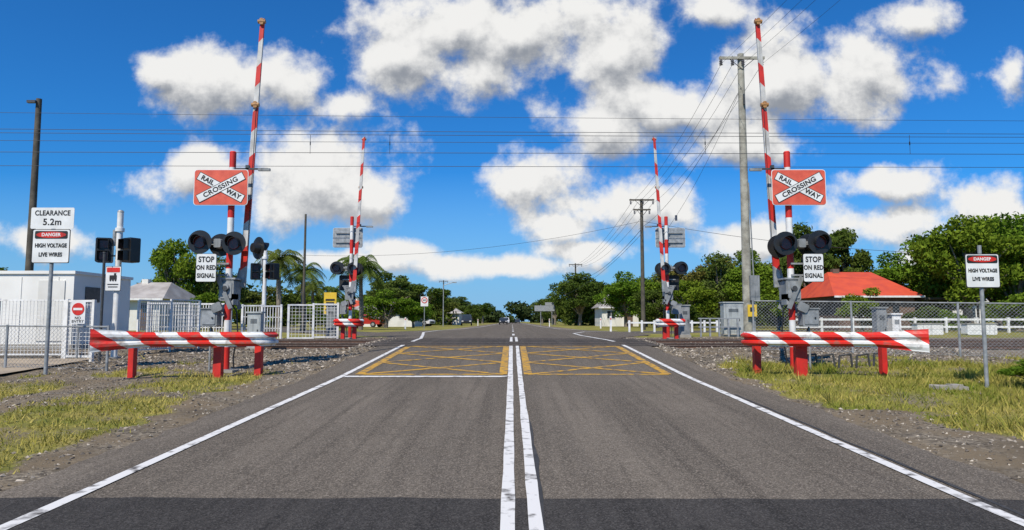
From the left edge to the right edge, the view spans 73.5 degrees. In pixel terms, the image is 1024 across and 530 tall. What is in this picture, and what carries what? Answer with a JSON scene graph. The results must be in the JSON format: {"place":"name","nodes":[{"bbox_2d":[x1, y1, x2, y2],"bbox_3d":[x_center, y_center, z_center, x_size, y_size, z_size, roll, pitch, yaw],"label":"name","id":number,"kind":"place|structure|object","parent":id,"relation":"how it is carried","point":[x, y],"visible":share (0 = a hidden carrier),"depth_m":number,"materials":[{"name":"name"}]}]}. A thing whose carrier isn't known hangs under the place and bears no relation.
{"place":"outdoors","nodes":[
{"label":"outdoors","id":0,"kind":"place"},
{"bbox_2d":[129,279,195,329],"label":"white house","id":1,"kind":"structure","parent":0,"point":[146,289],"depth_m":52.97,"materials":[{"name":"paint"}]},
{"bbox_2d":[232,327,375,334],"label":"service road","id":2,"kind":"structure","parent":0,"point":[284,329],"depth_m":46.42,"materials":[{"name":"asphalt"}]},
{"bbox_2d":[254,249,306,331],"bbox_3d":[-15.194,1.675,45.027,3.467,5.432,3.739,0,-5,0],"label":"palm tree","id":3,"kind":"object","parent":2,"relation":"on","point":[288,259],"visible":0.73,"depth_m":44.88,"materials":[{"name":"green plant"}]},
{"bbox_2d":[281,262,326,330],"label":"palm tree","id":4,"kind":"object","parent":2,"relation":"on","point":[298,277],"visible":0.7,"depth_m":47.80,"materials":[{"name":"green plant"}]},
{"bbox_2d":[318,285,348,303],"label":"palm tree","id":5,"kind":"object","parent":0,"point":[333,289],"visible":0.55,"depth_m":71.50,"materials":[{"name":"green plant"}]},
{"bbox_2d":[0,322,1023,499],"bbox_3d":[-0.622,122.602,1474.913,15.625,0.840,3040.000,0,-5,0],"label":"road","id":6,"kind":"structure","parent":0,"point":[673,435],"depth_m":7.84,"materials":[{"name":"asphalt"}]},
{"bbox_2d":[364,338,658,345],"bbox_3d":[0.000,2.832,25.323,9.800,0.112,5.700,0,-5,0],"label":"crossing panel","id":7,"kind":"object","parent":6,"relation":"on","point":[513,344],"visible":0.97,"depth_m":24.87,"materials":[{"name":"concrete"}]},
{"bbox_2d":[0,497,1023,529],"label":"asphalt patch","id":8,"kind":"object","parent":6,"relation":"on","point":[180,513],"visible":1,"depth_m":5.23,"materials":[{"name":"asphalt"}]},
{"bbox_2d":[0,325,1023,529],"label":"white road markings","id":9,"kind":"object","parent":6,"relation":"on","point":[507,521],"visible":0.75,"depth_m":6.92,"materials":[{"name":"paint"}]},
{"bbox_2d":[356,346,670,374],"bbox_3d":[0.035,2.518,18.680,6.960,0.359,7.543,0,-5,0],"label":"yellow box marking","id":10,"kind":"object","parent":6,"relation":"on","point":[526,362],"visible":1,"depth_m":17.16,"materials":[{"name":"paint"}]},
{"bbox_2d":[529,394,1023,529],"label":"white road marking","id":11,"kind":"object","parent":6,"relation":"on","point":[536,458],"visible":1,"depth_m":6.61,"materials":[{"name":"paint"}]},
{"bbox_2d":[0,322,1023,491],"bbox_3d":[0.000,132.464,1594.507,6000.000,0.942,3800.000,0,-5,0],"label":"ground","id":12,"kind":"structure","parent":0,"point":[947,448],"depth_m":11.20,"materials":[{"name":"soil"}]},
{"bbox_2d":[0,299,65,357],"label":"white fence","id":13,"kind":"object","parent":12,"relation":"on","point":[29,319],"visible":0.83,"depth_m":18.53,"materials":[{"name":"metal"}]},
{"bbox_2d":[25,98,41,270],"bbox_3d":[-22.700,-2.220,32.186,0.669,11.489,0.385,4,-7,-44],"label":"utility pole","id":14,"kind":"object","parent":12,"relation":"on","point":[29,265],"visible":0.59,"depth_m":32.36,"materials":[{"name":"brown wood"}]},
{"bbox_2d":[0,358,92,373],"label":"footpath","id":15,"kind":"structure","parent":12,"relation":"on","point":[24,362],"depth_m":17.08,"materials":[{"name":"concrete"}]},
{"bbox_2d":[30,208,74,374],"bbox_3d":[-10.130,0.574,15.018,0.950,3.688,0.109,0,-5,0],"label":"clearance sign","id":16,"kind":"object","parent":12,"relation":"on","point":[51,227],"visible":0.98,"depth_m":15.06,"materials":[{"name":"metal"}]},
{"bbox_2d":[0,325,109,370],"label":"chain link fence","id":17,"kind":"object","parent":12,"relation":"on","point":[7,329],"visible":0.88,"depth_m":15.85,"materials":[{"name":"metal"}]},
{"bbox_2d":[0,271,132,349],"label":"equipment hut","id":18,"kind":"object","parent":12,"relation":"on","point":[76,285],"visible":0.64,"depth_m":22.21,"materials":[{"name":"concrete"}]},
{"bbox_2d":[70,301,85,361],"bbox_3d":[-11.550,1.768,18.230,0.380,1.610,0.083,0,-5,0],"label":"no entry sign","id":19,"kind":"object","parent":12,"relation":"on","point":[78,308],"visible":1,"depth_m":18.24,"materials":[{"name":"metal"}]},
{"bbox_2d":[63,299,96,361],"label":"white gate","id":20,"kind":"structure","parent":12,"relation":"on","point":[67,336],"depth_m":18.39,"materials":[{"name":"metal"}]},
{"bbox_2d":[95,252,105,362],"bbox_3d":[-10.750,1.106,17.970,0.200,2.914,0.200,0,-5,0],"label":"steel post","id":21,"kind":"object","parent":12,"relation":"on","point":[102,290],"visible":0.81,"depth_m":17.98,"materials":[{"name":"metal"}]},
{"bbox_2d":[95,210,140,358],"bbox_3d":[-10.947,0.512,18.917,1.218,4.114,0.547,0,-5,0],"label":"pedestrian crossing signal","id":22,"kind":"object","parent":12,"relation":"on","point":[128,249],"visible":0.98,"depth_m":18.91,"materials":[{"name":"white paint"}]},
{"bbox_2d":[136,299,200,355],"bbox_3d":[-10.300,1.867,20.666,0.050,1.686,2.621,-1,-5,13],"label":"white fence","id":23,"kind":"object","parent":12,"relation":"on","point":[139,312],"visible":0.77,"depth_m":20.64,"materials":[{"name":"metal"}]},
{"bbox_2d":[148,238,207,294],"bbox_3d":[-29.400,1.767,60.325,4.826,8.270,5.653,2,-5,-26],"label":"broadleaf tree","id":24,"kind":"object","parent":12,"relation":"on","point":[168,264],"visible":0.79,"depth_m":59.33,"materials":[{"name":"green plant"}]},
{"bbox_2d":[89,329,278,377],"bbox_3d":[-6.877,1.901,14.644,3.569,1.084,0.910,1,-5,-17],"label":"striped guard rail","id":25,"kind":"object","parent":12,"relation":"on","point":[132,342],"visible":0.95,"depth_m":14.49,"materials":[{"name":"metal"}]},
{"bbox_2d":[146,302,231,331],"bbox_3d":[-12.950,2.304,27.504,3.390,1.654,0.090,0,-5,0],"label":"white bar fence","id":26,"kind":"object","parent":12,"relation":"on","point":[148,322],"visible":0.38,"depth_m":27.51,"materials":[{"name":"metal"}]},
{"bbox_2d":[189,290,241,329],"bbox_3d":[-23.566,3.546,54.856,3.890,3.580,4.257,-3,-6,36],"label":"shrub","id":27,"kind":"object","parent":12,"relation":"on","point":[207,297],"visible":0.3,"depth_m":53.86,"materials":[{"name":"green plant"}]},
{"bbox_2d":[191,256,249,328],"bbox_3d":[-26.544,2.547,62.099,4.405,6.888,4.790,0,-5,4],"label":"broadleaf tree","id":28,"kind":"object","parent":12,"relation":"on","point":[212,287],"visible":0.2,"depth_m":61.80,"materials":[{"name":"green plant"}]},
{"bbox_2d":[188,18,270,372],"bbox_3d":[-6.612,-1.789,16.199,1.765,8.601,0.975,0,-5,0],"label":"railway crossing signal","id":29,"kind":"object","parent":12,"relation":"on","point":[231,187],"visible":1,"depth_m":16.04,"materials":[{"name":"red paint"}]},
{"bbox_2d":[245,312,265,349],"bbox_3d":[-8.200,2.120,21.900,0.500,1.259,0.380,0,-5,0],"label":"equipment cabinet","id":30,"kind":"object","parent":12,"relation":"on","point":[255,321],"visible":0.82,"depth_m":21.77,"materials":[{"name":"metal"}]},
{"bbox_2d":[232,286,286,319],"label":"broadleaf tree","id":31,"kind":"object","parent":12,"relation":"on","point":[254,298],"visible":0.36,"depth_m":79.78,"materials":[{"name":"green plant"}]},
{"bbox_2d":[241,304,282,338],"bbox_3d":[-10.300,2.404,28.198,1.680,1.572,0.080,0,-5,0],"label":"white bar fence","id":32,"kind":"object","parent":12,"relation":"on","point":[267,317],"visible":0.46,"depth_m":28.21,"materials":[{"name":"metal"}]},
{"bbox_2d":[250,249,279,323],"bbox_3d":[-10.297,1.133,28.398,1.218,3.994,0.547,0,-5,0],"label":"pedestrian crossing signal","id":33,"kind":"object","parent":12,"relation":"on","point":[270,271],"visible":0.79,"depth_m":28.42,"materials":[{"name":"white paint"}]},
{"bbox_2d":[281,286,314,318],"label":"broadleaf tree","id":34,"kind":"object","parent":12,"relation":"on","point":[290,298],"visible":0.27,"depth_m":81.52,"materials":[{"name":"green plant"}]},
{"bbox_2d":[301,214,306,332],"bbox_3d":[-12.150,0.584,40.087,0.179,7.180,0.179,0,-5,0],"label":"utility pole","id":35,"kind":"object","parent":12,"relation":"on","point":[304,277],"visible":0.77,"depth_m":40.03,"materials":[{"name":"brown wood"}]},
{"bbox_2d":[293,303,325,328],"bbox_3d":[-18.543,4.811,63.838,3.537,2.436,3.870,-1,-5,10],"label":"shrub","id":36,"kind":"object","parent":12,"relation":"on","point":[316,317],"visible":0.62,"depth_m":63.20,"materials":[{"name":"green plant"}]},
{"bbox_2d":[295,281,327,327],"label":"palm tree","id":37,"kind":"object","parent":12,"relation":"on","point":[310,288],"visible":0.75,"depth_m":69.68,"materials":[{"name":"green plant"}]},
{"bbox_2d":[287,303,338,338],"bbox_3d":[-8.250,2.376,28.451,2.055,1.646,0.090,1,-5,-15],"label":"white bar fence","id":38,"kind":"object","parent":12,"relation":"on","point":[312,321],"visible":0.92,"depth_m":28.42,"materials":[{"name":"metal"}]},
{"bbox_2d":[324,292,336,313],"bbox_3d":[-8.000,2.176,30.151,0.550,1.985,0.105,0,-5,0],"label":"yellow notice board","id":39,"kind":"object","parent":12,"relation":"on","point":[330,297],"visible":0.55,"depth_m":30.17,"materials":[{"name":"paint"}]},
{"bbox_2d":[324,305,338,338],"bbox_3d":[-7.750,2.436,29.500,0.480,1.440,0.480,0,-5,0],"label":"equipment cabinet","id":40,"kind":"object","parent":12,"relation":"on","point":[331,314],"visible":0.73,"depth_m":29.30,"materials":[{"name":"metal"}]},
{"bbox_2d":[333,319,363,338],"bbox_3d":[-6.632,2.679,27.782,1.157,0.997,0.496,-1,-5,6],"label":"striped guard rail","id":41,"kind":"object","parent":12,"relation":"on","point":[343,323],"visible":0.95,"depth_m":27.73,"materials":[{"name":"metal"}]},
{"bbox_2d":[339,309,358,327],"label":"shrub","id":42,"kind":"object","parent":12,"relation":"on","point":[353,311],"visible":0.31,"depth_m":65.29,"materials":[{"name":"green plant"}]},
{"bbox_2d":[330,137,372,338],"bbox_3d":[-6.793,-1.156,29.093,1.765,8.601,0.980,0,-5,0],"label":"railway crossing signal","id":43,"kind":"object","parent":12,"relation":"on","point":[351,237],"visible":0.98,"depth_m":28.94,"materials":[{"name":"red paint"}]},
{"bbox_2d":[328,254,387,329],"bbox_3d":[-12.064,2.178,55.028,4.932,6.064,4.572,-3,-6,34],"label":"palm tree","id":44,"kind":"object","parent":12,"relation":"on","point":[369,266],"visible":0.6,"depth_m":54.78,"materials":[{"name":"green plant"}]},
{"bbox_2d":[357,314,384,326],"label":"car","id":45,"kind":"object","parent":12,"relation":"on","point":[372,323],"visible":0.39,"depth_m":78.65,"materials":[{"name":"red paint"}]},
{"bbox_2d":[352,302,421,326],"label":"cottage","id":46,"kind":"structure","parent":12,"relation":"on","point":[397,321],"depth_m":87.69,"materials":[{"name":"paint"}]},
{"bbox_2d":[357,289,421,327],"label":"broadleaf tree","id":47,"kind":"object","parent":12,"relation":"on","point":[387,308],"visible":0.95,"depth_m":71.61,"materials":[{"name":"green plant"}]},
{"bbox_2d":[365,271,417,298],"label":"gum tree","id":48,"kind":"object","parent":12,"relation":"on","point":[399,282],"visible":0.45,"depth_m":93.78,"materials":[{"name":"green plant"}]},
{"bbox_2d":[398,300,435,327],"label":"broadleaf tree","id":49,"kind":"object","parent":12,"relation":"on","point":[416,316],"visible":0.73,"depth_m":73.01,"materials":[{"name":"green plant"}]},
{"bbox_2d":[407,283,450,325],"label":"gum tree","id":50,"kind":"object","parent":12,"relation":"on","point":[435,296],"visible":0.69,"depth_m":98.68,"materials":[{"name":"green plant"}]},
{"bbox_2d":[432,300,459,324],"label":"broadleaf tree","id":51,"kind":"object","parent":12,"relation":"on","point":[450,307],"visible":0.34,"depth_m":127.96,"materials":[{"name":"green plant"}]},
{"bbox_2d":[440,308,462,324],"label":"cottage","id":52,"kind":"structure","parent":12,"relation":"on","point":[457,321],"depth_m":135.64,"materials":[{"name":"metal"}]},
{"bbox_2d":[450,296,470,311],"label":"gum tree","id":53,"kind":"object","parent":12,"relation":"on","point":[464,304],"visible":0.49,"depth_m":168.27,"materials":[{"name":"green plant"}]},
{"bbox_2d":[463,304,484,323],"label":"broadleaf tree","id":54,"kind":"object","parent":12,"relation":"on","point":[473,311],"visible":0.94,"depth_m":159.02,"materials":[{"name":"green plant"}]},
{"bbox_2d":[475,302,494,323],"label":"gum tree","id":55,"kind":"object","parent":12,"relation":"on","point":[485,307],"visible":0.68,"depth_m":209.01,"materials":[{"name":"green plant"}]},
{"bbox_2d":[534,302,554,325],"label":"direction sign","id":56,"kind":"object","parent":12,"relation":"on","point":[548,306],"visible":1,"depth_m":109.71,"materials":[{"name":"metal"}]},
{"bbox_2d":[541,291,567,324],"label":"broadleaf tree","id":57,"kind":"object","parent":12,"relation":"on","point":[552,314],"visible":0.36,"depth_m":124.65,"materials":[{"name":"green plant"}]},
{"bbox_2d":[89,339,1023,349],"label":"railway track","id":58,"kind":"structure","parent":12,"relation":"on","point":[347,343],"depth_m":24.09,"materials":[{"name":"metal"}]},
{"bbox_2d":[137,277,1012,326],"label":"distant tree line","id":59,"kind":"object","parent":12,"relation":"on","point":[523,311],"visible":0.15,"depth_m":119.83,"materials":[{"name":"green plant"}]},
{"bbox_2d":[548,271,609,325],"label":"broadleaf tree","id":60,"kind":"object","parent":12,"relation":"on","point":[588,291],"visible":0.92,"depth_m":106.19,"materials":[{"name":"green plant"}]},
{"bbox_2d":[591,295,638,325],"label":"cottage","id":61,"kind":"structure","parent":12,"relation":"on","point":[604,313],"depth_m":93.72,"materials":[{"name":"paint"}]},
{"bbox_2d":[592,270,640,326],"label":"broadleaf tree","id":62,"kind":"object","parent":12,"relation":"on","point":[621,291],"visible":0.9,"depth_m":80.97,"materials":[{"name":"green plant"}]},
{"bbox_2d":[629,199,653,329],"bbox_3d":[10.500,0.015,55.150,2.000,10.774,0.428,0,-5,0],"label":"utility pole","id":63,"kind":"object","parent":12,"relation":"on","point":[641,209],"visible":0.96,"depth_m":55.17,"materials":[{"name":"brown wood"}]},
{"bbox_2d":[286,0,915,291],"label":"power lines","id":64,"kind":"object","parent":63,"relation":"attached to","point":[675,218],"visible":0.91,"depth_m":47.41,"materials":[{"name":"black metal"}]},
{"bbox_2d":[618,276,669,326],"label":"broadleaf tree","id":65,"kind":"object","parent":12,"relation":"on","point":[650,284],"visible":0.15,"depth_m":81.74,"materials":[{"name":"green plant"}]},
{"bbox_2d":[630,287,674,327],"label":"broadleaf tree","id":66,"kind":"object","parent":12,"relation":"on","point":[654,306],"visible":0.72,"depth_m":69.54,"materials":[{"name":"green plant"}]},
{"bbox_2d":[645,137,687,338],"bbox_3d":[6.543,-1.156,29.093,1.765,8.601,0.980,0,-5,0],"label":"railway crossing signal","id":67,"kind":"object","parent":12,"relation":"on","point":[666,237],"visible":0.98,"depth_m":28.93,"materials":[{"name":"red paint"}]},
{"bbox_2d":[655,319,685,338],"bbox_3d":[6.432,2.673,27.783,1.157,0.986,0.496,1,-5,-6],"label":"striped guard rail","id":68,"kind":"object","parent":12,"relation":"on","point":[665,323],"visible":0.94,"depth_m":27.73,"materials":[{"name":"metal"}]},
{"bbox_2d":[628,320,720,331],"bbox_3d":[10.700,3.940,43.825,6.600,0.800,0.120,0,-5,0],"label":"white rail fence","id":69,"kind":"object","parent":12,"relation":"on","point":[691,322],"visible":0.36,"depth_m":43.78,"materials":[{"name":"paint"}]},
{"bbox_2d":[678,305,690,337],"bbox_3d":[7.400,2.415,29.501,0.480,1.399,0.480,0,-5,0],"label":"equipment cabinet","id":70,"kind":"object","parent":12,"relation":"on","point":[683,331],"visible":0.88,"depth_m":29.30,"materials":[{"name":"metal"}]},
{"bbox_2d":[654,265,716,300],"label":"gum tree","id":71,"kind":"object","parent":12,"relation":"on","point":[690,276],"visible":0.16,"depth_m":69.80,"materials":[{"name":"green plant"}]},
{"bbox_2d":[669,302,702,320],"bbox_3d":[14.037,4.153,55.834,3.006,2.437,3.289,-1,-5,8],"label":"shrub","id":72,"kind":"object","parent":12,"relation":"on","point":[694,315],"visible":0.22,"depth_m":55.12,"materials":[{"name":"green plant"}]},
{"bbox_2d":[665,279,718,328],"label":"broadleaf tree","id":73,"kind":"object","parent":12,"relation":"on","point":[696,296],"visible":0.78,"depth_m":64.80,"materials":[{"name":"green plant"}]},
{"bbox_2d":[695,251,741,320],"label":"broadleaf tree","id":74,"kind":"object","parent":12,"relation":"on","point":[721,268],"visible":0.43,"depth_m":67.04,"materials":[{"name":"green plant"}]},
{"bbox_2d":[698,318,739,336],"bbox_3d":[9.000,2.733,29.776,1.800,0.870,0.070,0,-5,0],"label":"steel railing","id":75,"kind":"object","parent":12,"relation":"on","point":[737,326],"visible":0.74,"depth_m":29.76,"materials":[{"name":"metal"}]},
{"bbox_2d":[719,302,743,336],"bbox_3d":[9.750,2.405,30.405,0.930,1.530,0.580,0,-5,0],"label":"electrical cabinet","id":76,"kind":"object","parent":12,"relation":"on","point":[731,309],"visible":0.94,"depth_m":30.17,"materials":[{"name":"metal"}]},
{"bbox_2d":[719,53,764,331],"bbox_3d":[10.976,-3.321,32.283,2.169,13.678,0.654,0,-5,0],"label":"utility pole","id":77,"kind":"object","parent":12,"relation":"on","point":[750,287],"visible":0.84,"depth_m":32.15,"materials":[{"name":"grey wood"}]},
{"bbox_2d":[722,251,778,315],"bbox_3d":[22.770,2.366,65.892,5.506,7.937,5.988,-1,-5,9],"label":"broadleaf tree","id":78,"kind":"object","parent":12,"relation":"on","point":[733,287],"visible":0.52,"depth_m":64.54,"materials":[{"name":"green plant"}]},
{"bbox_2d":[755,291,798,329],"bbox_3d":[20.197,3.421,51.847,3.870,3.317,3.537,1,-5,-9],"label":"shrub","id":79,"kind":"object","parent":12,"relation":"on","point":[774,308],"visible":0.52,"depth_m":51.56,"materials":[{"name":"green plant"}]},
{"bbox_2d":[749,18,831,368],"bbox_3d":[6.513,-1.789,16.202,1.765,8.601,0.980,0,-5,0],"label":"railway crossing signal","id":80,"kind":"object","parent":12,"relation":"on","point":[788,187],"visible":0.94,"depth_m":16.04,"materials":[{"name":"red paint"}]},
{"bbox_2d":[771,222,842,288],"bbox_3d":[26.443,0.983,59.897,5.632,9.838,5.341,2,-5,-23],"label":"gum tree","id":81,"kind":"object","parent":12,"relation":"on","point":[799,230],"visible":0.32,"depth_m":59.63,"materials":[{"name":"green plant"}]},
{"bbox_2d":[741,329,929,375],"bbox_3d":[6.815,1.894,14.766,3.569,1.051,1.164,-1,-5,17],"label":"striped guard rail","id":82,"kind":"object","parent":12,"relation":"on","point":[910,340],"visible":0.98,"depth_m":14.49,"materials":[{"name":"metal"}]},
{"bbox_2d":[807,352,888,368],"bbox_3d":[8.010,2.304,16.466,2.068,0.463,0.048,0,-5,0],"label":"steel hoop barrier","id":83,"kind":"object","parent":12,"relation":"on","point":[851,359],"visible":0.62,"depth_m":16.45,"materials":[{"name":"metal"}]},
{"bbox_2d":[827,227,874,271],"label":"gum tree","id":84,"kind":"object","parent":12,"relation":"on","point":[861,260],"visible":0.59,"depth_m":64.08,"materials":[{"name":"green plant"}]},
{"bbox_2d":[834,287,880,331],"bbox_3d":[22.361,2.931,43.918,3.006,2.968,3.289,0,-5,2],"label":"shrub","id":85,"kind":"object","parent":12,"relation":"on","point":[852,297],"visible":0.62,"depth_m":43.64,"materials":[{"name":"green plant"}]},
{"bbox_2d":[869,307,887,349],"bbox_3d":[11.750,2.040,21.906,0.400,1.399,0.380,0,-5,0],"label":"signal cabinet","id":86,"kind":"object","parent":12,"relation":"on","point":[880,317],"visible":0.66,"depth_m":21.79,"materials":[{"name":"metal"}]},
{"bbox_2d":[796,269,979,329],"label":"red roof house","id":87,"kind":"structure","parent":12,"relation":"on","point":[836,285],"depth_m":53.16,"materials":[{"name":"white paint"}]},
{"bbox_2d":[752,300,1023,357],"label":"chain link fence","id":88,"kind":"object","parent":12,"relation":"on","point":[864,302],"visible":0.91,"depth_m":19.37,"materials":[{"name":"metal"}]},
{"bbox_2d":[887,313,902,330],"bbox_3d":[12.220,2.126,21.899,0.360,1.171,0.380,0,-5,0],"label":"relay cabinet","id":89,"kind":"object","parent":12,"relation":"on","point":[895,317],"visible":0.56,"depth_m":21.77,"materials":[{"name":"metal"}]},
{"bbox_2d":[864,251,926,304],"bbox_3d":[34.276,2.335,61.916,6.786,7.308,6.240,-3,-6,36],"label":"broadleaf tree","id":90,"kind":"object","parent":12,"relation":"on","point":[887,272],"visible":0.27,"depth_m":60.82,"materials":[{"name":"green plant"}]},
{"bbox_2d":[796,317,1023,332],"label":"white rail fence","id":91,"kind":"object","parent":12,"relation":"on","point":[945,319],"visible":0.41,"depth_m":41.81,"materials":[{"name":"paint"}]},
{"bbox_2d":[902,305,944,329],"bbox_3d":[26.440,3.485,43.959,2.360,1.800,2.225,0,-5,3],"label":"shrub","id":92,"kind":"object","parent":12,"relation":"on","point":[926,312],"visible":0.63,"depth_m":43.46,"materials":[{"name":"green plant"}]},
{"bbox_2d":[911,323,943,334],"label":"concrete block","id":93,"kind":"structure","parent":12,"relation":"on","point":[919,327],"depth_m":34.41,"materials":[{"name":"white paint"}]},
{"bbox_2d":[926,309,967,330],"bbox_3d":[29.535,3.781,46.731,2.529,1.648,2.384,-2,-5,19],"label":"shrub","id":94,"kind":"object","parent":12,"relation":"on","point":[944,314],"visible":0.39,"depth_m":46.11,"materials":[{"name":"green plant"}]},
{"bbox_2d":[929,384,968,389],"bbox_3d":[8.000,2.246,12.558,0.552,0.120,0.300,0,-5,-6],"label":"concrete pit cover","id":95,"kind":"object","parent":12,"relation":"on","point":[960,386],"visible":0.62,"depth_m":12.44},
{"bbox_2d":[895,213,1010,322],"bbox_3d":[35.220,0.799,54.687,7.945,9.354,7.896,1,-5,-16],"label":"broadleaf tree","id":96,"kind":"object","parent":12,"relation":"on","point":[928,284],"visible":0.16,"depth_m":54.71,"materials":[{"name":"green plant"}]},
{"bbox_2d":[909,214,1023,322],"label":"broadleaf tree","id":97,"kind":"object","parent":12,"relation":"on","point":[942,256],"visible":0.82,"depth_m":49.43,"materials":[{"name":"green plant"}]},
{"bbox_2d":[960,323,997,334],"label":"concrete block","id":98,"kind":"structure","parent":12,"relation":"on","point":[975,327],"depth_m":34.40,"materials":[{"name":"white paint"}]},
{"bbox_2d":[964,245,999,386],"bbox_3d":[8.930,0.980,12.975,0.650,2.722,0.104,0,-5,0],"label":"voltage warning sign","id":99,"kind":"object","parent":12,"relation":"on","point":[982,271],"visible":0.99,"depth_m":13.00,"materials":[{"name":"metal"}]},
{"bbox_2d":[963,211,1023,330],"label":"broadleaf tree","id":100,"kind":"object","parent":12,"relation":"on","point":[1009,288],"visible":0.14,"depth_m":50.60,"materials":[{"name":"green plant"}]},
{"bbox_2d":[985,292,1023,329],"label":"shrub","id":101,"kind":"object","parent":12,"relation":"on","point":[1018,298],"visible":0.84,"depth_m":43.94,"materials":[{"name":"green plant"}]},
{"bbox_2d":[985,223,1023,329],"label":"broadleaf tree","id":102,"kind":"object","parent":12,"relation":"on","point":[989,299],"depth_m":57.53,"materials":[{"name":"green plant"}]},
{"bbox_2d":[996,358,1023,378],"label":"shrub","id":103,"kind":"object","parent":12,"relation":"on","point":[1017,371],"visible":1,"depth_m":12.89,"materials":[{"name":"green plant"}]},
{"bbox_2d":[0,349,1023,473],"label":"grass","id":104,"kind":"structure","parent":0,"point":[995,381],"depth_m":12.20,"materials":[{"name":"plant"}]},
{"bbox_2d":[0,112,1023,167],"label":"overhead wires","id":105,"kind":"object","parent":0,"point":[483,142],"visible":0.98,"depth_m":24.16,"materials":[{"name":"black metal"}]},
{"bbox_2d":[0,0,1023,321],"label":"sky","id":106,"kind":"structure","parent":0,"point":[863,66],"materials":[{"name":"blue"}]},
{"bbox_2d":[630,329,1012,333],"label":"side street","id":107,"kind":"structure","parent":0,"point":[652,332],"depth_m":46.42,"materials":[{"name":"asphalt"}]},
{"bbox_2d":[942,299,988,325],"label":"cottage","id":108,"kind":"structure","parent":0,"point":[974,310],"depth_m":70.32,"materials":[{"name":"paint"}]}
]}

